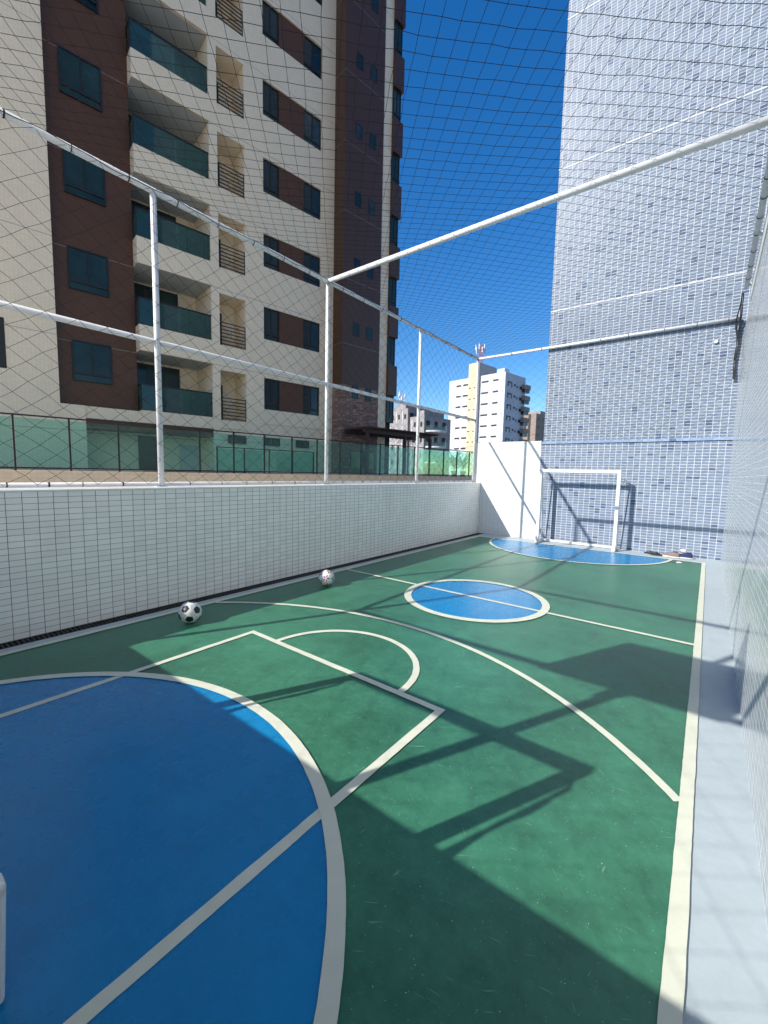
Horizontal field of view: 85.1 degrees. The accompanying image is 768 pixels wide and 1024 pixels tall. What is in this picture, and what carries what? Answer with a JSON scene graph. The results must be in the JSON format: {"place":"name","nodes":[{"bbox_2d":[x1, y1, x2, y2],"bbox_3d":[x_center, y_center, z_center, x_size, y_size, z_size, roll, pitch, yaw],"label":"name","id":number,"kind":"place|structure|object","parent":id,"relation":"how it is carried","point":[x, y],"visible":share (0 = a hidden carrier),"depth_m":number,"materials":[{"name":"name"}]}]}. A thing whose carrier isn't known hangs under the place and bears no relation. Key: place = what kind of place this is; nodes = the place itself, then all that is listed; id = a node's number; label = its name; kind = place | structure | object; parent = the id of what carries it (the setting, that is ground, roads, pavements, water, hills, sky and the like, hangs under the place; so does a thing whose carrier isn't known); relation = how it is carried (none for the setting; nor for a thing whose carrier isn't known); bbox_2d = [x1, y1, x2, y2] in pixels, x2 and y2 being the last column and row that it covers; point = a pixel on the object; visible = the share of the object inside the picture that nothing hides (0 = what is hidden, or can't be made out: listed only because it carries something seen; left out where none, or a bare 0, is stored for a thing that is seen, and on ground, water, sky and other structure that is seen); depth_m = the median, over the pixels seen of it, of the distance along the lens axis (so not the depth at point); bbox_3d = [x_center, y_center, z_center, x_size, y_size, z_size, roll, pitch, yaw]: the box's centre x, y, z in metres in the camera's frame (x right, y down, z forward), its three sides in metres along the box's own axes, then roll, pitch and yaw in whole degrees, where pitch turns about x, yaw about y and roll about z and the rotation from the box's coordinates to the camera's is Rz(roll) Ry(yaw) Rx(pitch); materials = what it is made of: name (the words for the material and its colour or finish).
{"place":"outdoors","nodes":[
{"label":"outdoors","id":0,"kind":"place"},
{"bbox_2d":[0,0,405,473],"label":"apartment building","id":1,"kind":"structure","parent":0,"point":[16,190],"depth_m":16.02,"materials":[{"name":"beige paint"}]},
{"bbox_2d":[57,44,101,112],"bbox_3d":[-9.676,-13.790,13.332,1.120,1.310,0.056,-4,7,-43],"label":"window","id":2,"kind":"structure","parent":1,"relation":"in","point":[90,85],"depth_m":13.31,"materials":[{"name":"blue glass"}]},
{"bbox_2d":[62,148,105,206],"bbox_3d":[-9.742,-10.879,13.612,1.120,1.310,0.056,-4,7,-43],"label":"window","id":3,"kind":"structure","parent":1,"relation":"in","point":[98,193],"depth_m":13.59,"materials":[{"name":"blue glass"}]},
{"bbox_2d":[76,0,98,13],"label":"window","id":4,"kind":"structure","parent":1,"relation":"in","point":[92,5],"depth_m":13.36,"materials":[{"name":"blue glass"}]},
{"bbox_2d":[67,245,109,297],"bbox_3d":[-9.807,-7.968,13.893,1.120,1.310,0.056,-4,7,-43],"label":"window","id":5,"kind":"structure","parent":1,"relation":"in","point":[91,284],"depth_m":13.87,"materials":[{"name":"blue glass"}]},
{"bbox_2d":[71,339,112,384],"bbox_3d":[-9.873,-5.058,14.173,1.120,1.310,0.056,-4,7,-43],"label":"window","id":6,"kind":"structure","parent":1,"relation":"in","point":[89,363],"depth_m":14.15,"materials":[{"name":"blue glass"}]},
{"bbox_2d":[125,25,130,56],"bbox_3d":[-8.787,-16.469,15.485,1.770,1.920,0.060,-4,7,-43],"label":"sliding door","id":7,"kind":"structure","parent":1,"relation":"in","point":[125,25],"depth_m":15.01,"materials":[{"name":"blue glass"}]},
{"bbox_2d":[128,114,133,146],"bbox_3d":[-8.852,-13.558,15.765,1.770,1.920,0.060,-4,7,-43],"label":"sliding door","id":8,"kind":"structure","parent":1,"relation":"in","point":[129,115],"depth_m":15.30,"materials":[{"name":"blue glass"}]},
{"bbox_2d":[138,435,157,468],"bbox_3d":[-8.951,-2.261,15.926,0.700,1.250,0.038,-4,7,-43],"label":"door","id":9,"kind":"structure","parent":1,"relation":"in","point":[148,442],"depth_m":15.88,"materials":[{"name":"teal glass"}]},
{"bbox_2d":[131,200,175,236],"bbox_3d":[-8.918,-10.648,16.045,1.770,1.920,0.060,-4,7,-43],"label":"sliding door","id":10,"kind":"structure","parent":1,"relation":"in","point":[133,203],"depth_m":15.81,"materials":[{"name":"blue glass"}]},
{"bbox_2d":[134,282,177,326],"bbox_3d":[-8.983,-7.737,16.325,1.770,1.920,0.060,-4,7,-43],"label":"sliding door","id":11,"kind":"structure","parent":1,"relation":"in","point":[173,300],"depth_m":16.20,"materials":[{"name":"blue glass"}]},
{"bbox_2d":[137,362,179,411],"bbox_3d":[-9.049,-4.826,16.605,1.770,1.920,0.060,-4,7,-43],"label":"sliding door","id":12,"kind":"structure","parent":1,"relation":"in","point":[143,372],"depth_m":16.52,"materials":[{"name":"blue glass"}]},
{"bbox_2d":[179,444,198,469],"bbox_3d":[-7.852,-2.206,16.916,0.750,1.000,0.098,-4,7,-43],"label":"door","id":13,"kind":"structure","parent":1,"relation":"in","point":[191,460],"depth_m":16.86,"materials":[{"name":"teal glass"}]},
{"bbox_2d":[219,239,220,266],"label":"door","id":14,"kind":"structure","parent":1,"relation":"in","point":[219,239],"depth_m":17.22,"materials":[{"name":"black metal"}]},
{"bbox_2d":[220,313,221,344],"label":"door","id":15,"kind":"structure","parent":1,"relation":"in","point":[220,313],"depth_m":17.51,"materials":[{"name":"black metal"}]},
{"bbox_2d":[221,385,222,419],"bbox_3d":[-7.060,-4.608,17.680,0.480,1.530,0.045,-4,7,-43],"label":"door","id":16,"kind":"structure","parent":1,"relation":"in","point":[221,385],"depth_m":17.79,"materials":[{"name":"black metal"}]},
{"bbox_2d":[228,435,245,443],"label":"window","id":17,"kind":"structure","parent":1,"relation":"in","point":[237,440],"depth_m":17.29,"materials":[{"name":"blue glass"}]},
{"bbox_2d":[262,0,278,45],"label":"window","id":18,"kind":"structure","parent":1,"relation":"in","point":[270,16],"depth_m":16.87,"materials":[{"name":"blue glass"}]},
{"bbox_2d":[263,234,278,271],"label":"window","id":19,"kind":"structure","parent":1,"relation":"in","point":[271,263],"depth_m":17.72,"materials":[{"name":"blue glass"}]},
{"bbox_2d":[263,159,278,198],"bbox_3d":[-4.733,-13.847,17.429,0.748,1.320,0.046,-4,7,-43],"label":"window","id":20,"kind":"structure","parent":1,"relation":"in","point":[271,190],"depth_m":17.44,"materials":[{"name":"blue glass"}]},
{"bbox_2d":[263,81,278,123],"bbox_3d":[-4.668,-16.758,17.149,0.748,1.320,0.046,-4,7,-43],"label":"window","id":21,"kind":"structure","parent":1,"relation":"in","point":[268,101],"depth_m":17.16,"materials":[{"name":"blue glass"}]},
{"bbox_2d":[264,378,278,410],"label":"window","id":22,"kind":"structure","parent":1,"relation":"in","point":[268,388],"depth_m":18.27,"materials":[{"name":"blue glass"}]},
{"bbox_2d":[264,307,278,341],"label":"window","id":23,"kind":"structure","parent":1,"relation":"in","point":[269,332],"depth_m":18.00,"materials":[{"name":"blue glass"}]},
{"bbox_2d":[265,438,279,445],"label":"window","id":24,"kind":"structure","parent":1,"relation":"in","point":[276,441],"depth_m":18.36,"materials":[{"name":"teal glass"}]},
{"bbox_2d":[296,440,308,447],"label":"window","id":25,"kind":"structure","parent":1,"relation":"in","point":[299,443],"depth_m":19.39,"materials":[{"name":"blue glass"}]},
{"bbox_2d":[303,385,318,415],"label":"window","id":26,"kind":"structure","parent":1,"relation":"in","point":[314,391],"depth_m":19.65,"materials":[{"name":"blue glass"}]},
{"bbox_2d":[303,320,318,351],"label":"window","id":27,"kind":"structure","parent":1,"relation":"in","point":[313,327],"depth_m":19.35,"materials":[{"name":"blue glass"}]},
{"bbox_2d":[303,251,319,286],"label":"window","id":28,"kind":"structure","parent":1,"relation":"in","point":[315,261],"depth_m":19.08,"materials":[{"name":"blue glass"}]},
{"bbox_2d":[304,183,319,219],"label":"window","id":29,"kind":"structure","parent":1,"relation":"in","point":[308,201],"depth_m":18.80,"materials":[{"name":"blue glass"}]},
{"bbox_2d":[304,109,320,150],"bbox_3d":[-3.185,-16.857,18.522,0.898,1.320,0.046,-4,7,-43],"label":"window","id":30,"kind":"structure","parent":1,"relation":"in","point":[310,131],"depth_m":18.53,"materials":[{"name":"blue glass"}]},
{"bbox_2d":[304,35,320,78],"bbox_3d":[-3.119,-19.767,18.242,0.898,1.320,0.046,-4,7,-43],"label":"window","id":31,"kind":"structure","parent":1,"relation":"in","point":[311,62],"depth_m":18.22,"materials":[{"name":"blue glass"}]},
{"bbox_2d":[352,385,358,398],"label":"window","id":32,"kind":"structure","parent":1,"relation":"in","point":[354,395],"depth_m":20.31,"materials":[{"name":"blue glass"}]},
{"bbox_2d":[353,322,359,336],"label":"window","id":33,"kind":"structure","parent":1,"relation":"in","point":[355,328],"depth_m":20.03,"materials":[{"name":"blue glass"}]},
{"bbox_2d":[354,258,360,273],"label":"window","id":34,"kind":"structure","parent":1,"relation":"in","point":[356,260],"depth_m":19.73,"materials":[{"name":"blue glass"}]},
{"bbox_2d":[355,191,361,207],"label":"window","id":35,"kind":"structure","parent":1,"relation":"in","point":[357,195],"depth_m":19.47,"materials":[{"name":"blue glass"}]},
{"bbox_2d":[356,122,362,140],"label":"window","id":36,"kind":"structure","parent":1,"relation":"in","point":[359,128],"depth_m":19.20,"materials":[{"name":"blue glass"}]},
{"bbox_2d":[357,51,363,71],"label":"window","id":37,"kind":"structure","parent":1,"relation":"in","point":[360,59],"depth_m":18.92,"materials":[{"name":"blue glass"}]},
{"bbox_2d":[350,450,374,469],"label":"window","id":38,"kind":"structure","parent":1,"relation":"in","point":[354,456],"depth_m":20.89,"materials":[{"name":"glass"}]},
{"bbox_2d":[365,388,370,401],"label":"window","id":39,"kind":"structure","parent":1,"relation":"in","point":[368,390],"depth_m":20.87,"materials":[{"name":"blue glass"}]},
{"bbox_2d":[366,326,371,340],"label":"window","id":40,"kind":"structure","parent":1,"relation":"in","point":[368,330],"depth_m":20.59,"materials":[{"name":"blue glass"}]},
{"bbox_2d":[367,263,373,278],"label":"window","id":41,"kind":"structure","parent":1,"relation":"in","point":[371,273],"depth_m":20.35,"materials":[{"name":"blue glass"}]},
{"bbox_2d":[368,199,374,215],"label":"window","id":42,"kind":"structure","parent":1,"relation":"in","point":[372,212],"depth_m":20.03,"materials":[{"name":"blue glass"}]},
{"bbox_2d":[369,134,375,150],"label":"window","id":43,"kind":"structure","parent":1,"relation":"in","point":[372,139],"depth_m":19.76,"materials":[{"name":"blue glass"}]},
{"bbox_2d":[371,64,376,82],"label":"window","id":44,"kind":"structure","parent":1,"relation":"in","point":[373,75],"depth_m":19.47,"materials":[{"name":"blue glass"}]},
{"bbox_2d":[372,0,378,13],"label":"window","id":45,"kind":"structure","parent":1,"relation":"in","point":[375,2],"depth_m":19.23,"materials":[{"name":"blue glass"}]},
{"bbox_2d":[386,395,393,422],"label":"corner window","id":46,"kind":"structure","parent":1,"relation":"in","point":[390,410],"depth_m":21.94,"materials":[{"name":"blue glass"}]},
{"bbox_2d":[387,337,394,365],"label":"corner window","id":47,"kind":"structure","parent":1,"relation":"in","point":[390,341],"depth_m":21.63,"materials":[{"name":"blue glass"}]},
{"bbox_2d":[388,276,396,306],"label":"corner window","id":48,"kind":"structure","parent":1,"relation":"in","point":[392,293],"depth_m":21.36,"materials":[{"name":"blue glass"}]},
{"bbox_2d":[390,215,397,246],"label":"corner window","id":49,"kind":"structure","parent":1,"relation":"in","point":[393,231],"depth_m":21.08,"materials":[{"name":"blue glass"}]},
{"bbox_2d":[391,152,399,184],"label":"corner window","id":50,"kind":"structure","parent":1,"relation":"in","point":[395,161],"depth_m":20.79,"materials":[{"name":"blue glass"}]},
{"bbox_2d":[392,87,400,121],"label":"corner window","id":51,"kind":"structure","parent":1,"relation":"in","point":[396,94],"depth_m":20.52,"materials":[{"name":"blue glass"}]},
{"bbox_2d":[394,20,402,55],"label":"corner window","id":52,"kind":"structure","parent":1,"relation":"in","point":[396,25],"depth_m":20.22,"materials":[{"name":"blue glass"}]},
{"bbox_2d":[72,469,384,474],"bbox_3d":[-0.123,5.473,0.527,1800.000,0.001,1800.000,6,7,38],"label":"ground","id":53,"kind":"structure","parent":0,"point":[138,470],"depth_m":535.51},
{"bbox_2d":[0,470,475,487],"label":"terrace wall","id":54,"kind":"structure","parent":53,"relation":"on","point":[35,476],"depth_m":10.66,"materials":[{"name":"beige tile"}]},
{"bbox_2d":[0,412,471,476],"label":"glass railing","id":55,"kind":"object","parent":54,"relation":"on","point":[15,467],"visible":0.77,"depth_m":11.63,"materials":[{"name":"green glass"}]},
{"bbox_2d":[0,482,480,643],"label":"tiled wall","id":56,"kind":"structure","parent":53,"relation":"on","point":[72,556],"depth_m":4.64,"materials":[{"name":"white tile"}]},
{"bbox_2d":[0,107,767,486],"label":"net frame","id":57,"kind":"object","parent":56,"relation":"on","point":[676,153],"visible":0.83,"depth_m":4.53,"materials":[{"name":"white paint"}]},
{"bbox_2d":[0,108,478,487],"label":"side net","id":58,"kind":"object","parent":57,"relation":"hanging from","point":[3,114],"visible":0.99,"depth_m":4.72,"materials":[{"name":"fabric"}]},
{"bbox_2d":[0,0,767,355],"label":"overhead net","id":59,"kind":"object","parent":57,"relation":"attached to","point":[446,160],"visible":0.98,"depth_m":3.64,"materials":[{"name":"fabric"}]},
{"bbox_2d":[478,293,743,440],"bbox_3d":[4.156,-2.710,8.761,4.981,2.307,0.466,6,7,38],"label":"end net","id":60,"kind":"object","parent":57,"relation":"hanging from","point":[735,354],"visible":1,"depth_m":8.22,"materials":[{"name":"grey fabric"}]},
{"bbox_2d":[474,442,479,481],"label":"corner pillar","id":61,"kind":"structure","parent":56,"relation":"on","point":[475,461],"depth_m":10.60,"materials":[{"name":"white paint"}]},
{"bbox_2d":[0,468,471,476],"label":"terrace","id":62,"kind":"structure","parent":0,"point":[201,472],"depth_m":14.08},
{"bbox_2d":[216,446,313,473],"bbox_3d":[-3.969,-1.749,14.485,3.640,0.830,0.060,-4,7,-43],"label":"glass railing","id":63,"kind":"object","parent":62,"relation":"on","point":[256,449],"visible":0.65,"depth_m":13.88,"materials":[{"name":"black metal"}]},
{"bbox_2d":[344,426,438,473],"bbox_3d":[0.473,-2.974,21.094,5.000,2.140,1.800,-4,7,-43],"label":"pergola","id":64,"kind":"object","parent":62,"relation":"on","point":[378,431],"visible":0.85,"depth_m":20.42,"materials":[{"name":"brown wood"}]},
{"bbox_2d":[389,437,422,454],"bbox_3d":[1.428,-3.482,22.384,1.956,0.950,2.351,6,7,38],"label":"hanging plant","id":65,"kind":"object","parent":64,"relation":"hanging from","point":[410,440],"visible":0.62,"depth_m":22.18,"materials":[{"name":"green plant"}]},
{"bbox_2d":[430,455,451,475],"bbox_3d":[2.777,-2.286,20.707,1.660,1.019,1.322,0,6,-17],"label":"potted plant","id":66,"kind":"object","parent":62,"relation":"on","point":[438,462],"visible":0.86,"depth_m":20.61,"materials":[{"name":"green plant"}]},
{"bbox_2d":[444,451,470,474],"bbox_3d":[3.564,-2.610,21.751,2.086,1.498,1.897,2,6,12],"label":"potted plant","id":67,"kind":"object","parent":62,"relation":"on","point":[453,460],"visible":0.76,"depth_m":21.70,"materials":[{"name":"green plant"}]},
{"bbox_2d":[458,453,470,474],"bbox_3d":[4.339,-2.624,22.994,1.873,1.324,1.923,6,7,38],"label":"potted plant","id":68,"kind":"object","parent":62,"relation":"on","point":[464,464],"visible":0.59,"depth_m":22.85,"materials":[{"name":"green plant"}]},
{"bbox_2d":[0,534,767,1023],"bbox_3d":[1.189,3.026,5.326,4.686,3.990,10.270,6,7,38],"label":"court floor","id":69,"kind":"structure","parent":0,"point":[726,966],"depth_m":1.69,"materials":[{"name":"grey paint"}]},
{"bbox_2d":[0,536,479,655],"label":"court line","id":70,"kind":"object","parent":69,"relation":"on","point":[62,639],"visible":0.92,"depth_m":4.27,"materials":[{"name":"beige paint"}]},
{"bbox_2d":[0,533,483,649],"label":"drain grate","id":71,"kind":"object","parent":69,"relation":"on","point":[5,645],"visible":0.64,"depth_m":4.59,"materials":[{"name":"black metal"}]},
{"bbox_2d":[0,537,701,1023],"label":"court surface","id":72,"kind":"object","parent":69,"relation":"on","point":[508,839],"visible":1,"depth_m":2.23,"materials":[{"name":"green paint"}]},
{"bbox_2d":[178,601,201,622],"bbox_3d":[-1.872,0.968,4.040,0.208,0.208,0.208,-22,2,-8],"label":"soccer ball","id":73,"kind":"object","parent":72,"relation":"on","point":[189,611],"visible":1,"depth_m":3.97,"materials":[{"name":"white leather"}]},
{"bbox_2d":[318,570,333,585],"bbox_3d":[-0.750,0.858,5.448,0.208,0.208,0.208,-33,-3,24],"label":"soccer ball","id":74,"kind":"object","parent":72,"relation":"on","point":[325,577],"visible":1,"depth_m":5.38,"materials":[{"name":"white leather"}]},
{"bbox_2d":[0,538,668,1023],"bbox_3d":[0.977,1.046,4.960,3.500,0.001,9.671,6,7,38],"label":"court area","id":75,"kind":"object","parent":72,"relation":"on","point":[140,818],"visible":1,"depth_m":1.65,"materials":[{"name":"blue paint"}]},
{"bbox_2d":[0,873,5,1004],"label":"futsal goal","id":76,"kind":"object","parent":75,"relation":"on","point":[2,930],"visible":1,"depth_m":1.14,"materials":[{"name":"white paint"}]},
{"bbox_2d":[0,672,345,1023],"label":"court line","id":77,"kind":"object","parent":75,"relation":"on","point":[328,1001],"visible":1,"depth_m":1.64,"materials":[{"name":"beige paint"}]},
{"bbox_2d":[0,630,444,1023],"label":"court line","id":78,"kind":"object","parent":75,"relation":"on","point":[104,998],"visible":1,"depth_m":1.62,"materials":[{"name":"beige paint"}]},
{"bbox_2d":[404,579,549,622],"bbox_3d":[1.097,1.033,5.064,1.700,0.001,1.700,6,7,38],"label":"court line","id":79,"kind":"object","parent":75,"relation":"on","point":[544,609],"visible":1,"depth_m":4.70,"materials":[{"name":"beige paint"}]},
{"bbox_2d":[489,538,671,564],"bbox_3d":[3.444,0.792,8.109,3.475,0.001,1.622,6,7,38],"label":"court line","id":80,"kind":"object","parent":75,"relation":"on","point":[490,542],"visible":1,"depth_m":7.40,"materials":[{"name":"beige paint"}]},
{"bbox_2d":[277,630,419,691],"bbox_3d":[-0.198,1.154,3.531,1.369,0.001,0.684,6,7,38],"label":"court line","id":81,"kind":"object","parent":72,"relation":"on","point":[412,678],"visible":1,"depth_m":3.58,"materials":[{"name":"beige paint"}]},
{"bbox_2d":[216,602,678,800],"bbox_3d":[0.045,1.148,3.655,4.284,0.001,0.956,6,7,40],"label":"court line","id":82,"kind":"object","parent":72,"relation":"on","point":[659,782],"visible":1,"depth_m":2.74,"materials":[{"name":"beige paint"}]},
{"bbox_2d":[347,569,693,644],"bbox_3d":[1.123,1.036,5.070,4.245,0.001,0.053,6,7,38],"label":"court line","id":83,"kind":"object","parent":72,"relation":"on","point":[536,610],"visible":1,"depth_m":4.54,"materials":[{"name":"beige paint"}]},
{"bbox_2d":[481,536,700,562],"bbox_3d":[3.997,0.746,8.758,4.245,0.001,0.061,6,7,38],"label":"court line","id":84,"kind":"object","parent":72,"relation":"on","point":[597,550],"visible":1,"depth_m":8.48,"materials":[{"name":"beige paint"}]},
{"bbox_2d":[657,563,705,1023],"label":"court line","id":85,"kind":"object","parent":72,"relation":"on","point":[671,1001],"visible":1,"depth_m":1.60,"materials":[{"name":"beige paint"}]},
{"bbox_2d":[476,441,542,538],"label":"tiled wall","id":86,"kind":"structure","parent":69,"relation":"on","point":[507,475],"depth_m":10.13,"materials":[{"name":"white tile"}]},
{"bbox_2d":[534,469,627,551],"bbox_3d":[4.159,-0.075,8.893,1.685,1.632,0.449,6,7,38],"label":"futsal goal","id":87,"kind":"object","parent":69,"relation":"on","point":[614,547],"visible":1,"depth_m":8.84,"materials":[{"name":"white paint"}]},
{"bbox_2d":[663,551,679,557],"bbox_3d":[5.462,0.803,7.950,0.273,0.112,0.088,6,7,40],"label":"sneaker","id":88,"kind":"object","parent":69,"relation":"on","point":[673,554],"visible":1,"depth_m":7.91,"materials":[{"name":"beige fabric"}]},
{"bbox_2d":[679,552,692,558],"bbox_3d":[5.644,0.816,7.860,0.273,0.112,0.088,4,6,28],"label":"sneaker","id":89,"kind":"object","parent":69,"relation":"on","point":[686,555],"visible":0.98,"depth_m":7.82,"materials":[{"name":"blue fabric"}]},
{"bbox_2d":[720,209,767,929],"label":"tiled wall","id":90,"kind":"structure","parent":69,"relation":"on","point":[744,559],"depth_m":3.10,"materials":[{"name":"white tile"}]},
{"bbox_2d":[744,157,767,289],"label":"wall rail","id":91,"kind":"object","parent":90,"relation":"attached to","point":[760,214],"depth_m":4.66,"materials":[{"name":"white metal"}]},
{"bbox_2d":[385,404,431,474],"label":"apartment block","id":92,"kind":"structure","parent":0,"point":[404,417],"depth_m":84.18,"materials":[{"name":"white paint"}]},
{"bbox_2d":[398,392,406,400],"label":"antenna mast","id":93,"kind":"object","parent":92,"relation":"on","point":[402,397],"visible":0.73,"depth_m":85.08,"materials":[{"name":"white metal"}]},
{"bbox_2d":[408,410,450,475],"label":"apartment block","id":94,"kind":"structure","parent":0,"point":[423,459],"depth_m":82.08,"materials":[{"name":"beige concrete"}]},
{"bbox_2d":[394,0,568,418],"label":"sky","id":95,"kind":"structure","parent":0,"point":[474,9],"materials":[{"name":"blue"}]},
{"bbox_2d":[432,432,543,451],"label":"street cable","id":96,"kind":"object","parent":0,"point":[499,441],"visible":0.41,"depth_m":53.88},
{"bbox_2d":[448,362,530,474],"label":"apartment tower","id":97,"kind":"structure","parent":0,"point":[501,411],"depth_m":116.22,"materials":[{"name":"white paint"}]},
{"bbox_2d":[475,343,485,362],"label":"antenna mast","id":98,"kind":"object","parent":97,"relation":"on","point":[482,352],"visible":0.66,"depth_m":117.51,"materials":[{"name":"white metal"}]},
{"bbox_2d":[523,411,544,440],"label":"apartment tower","id":99,"kind":"structure","parent":0,"point":[533,428],"depth_m":158.96,"materials":[{"name":"brown concrete"}]},
{"bbox_2d":[539,0,767,560],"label":"tiled tower","id":100,"kind":"structure","parent":0,"point":[673,494],"depth_m":8.13,"materials":[{"name":"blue tile"}]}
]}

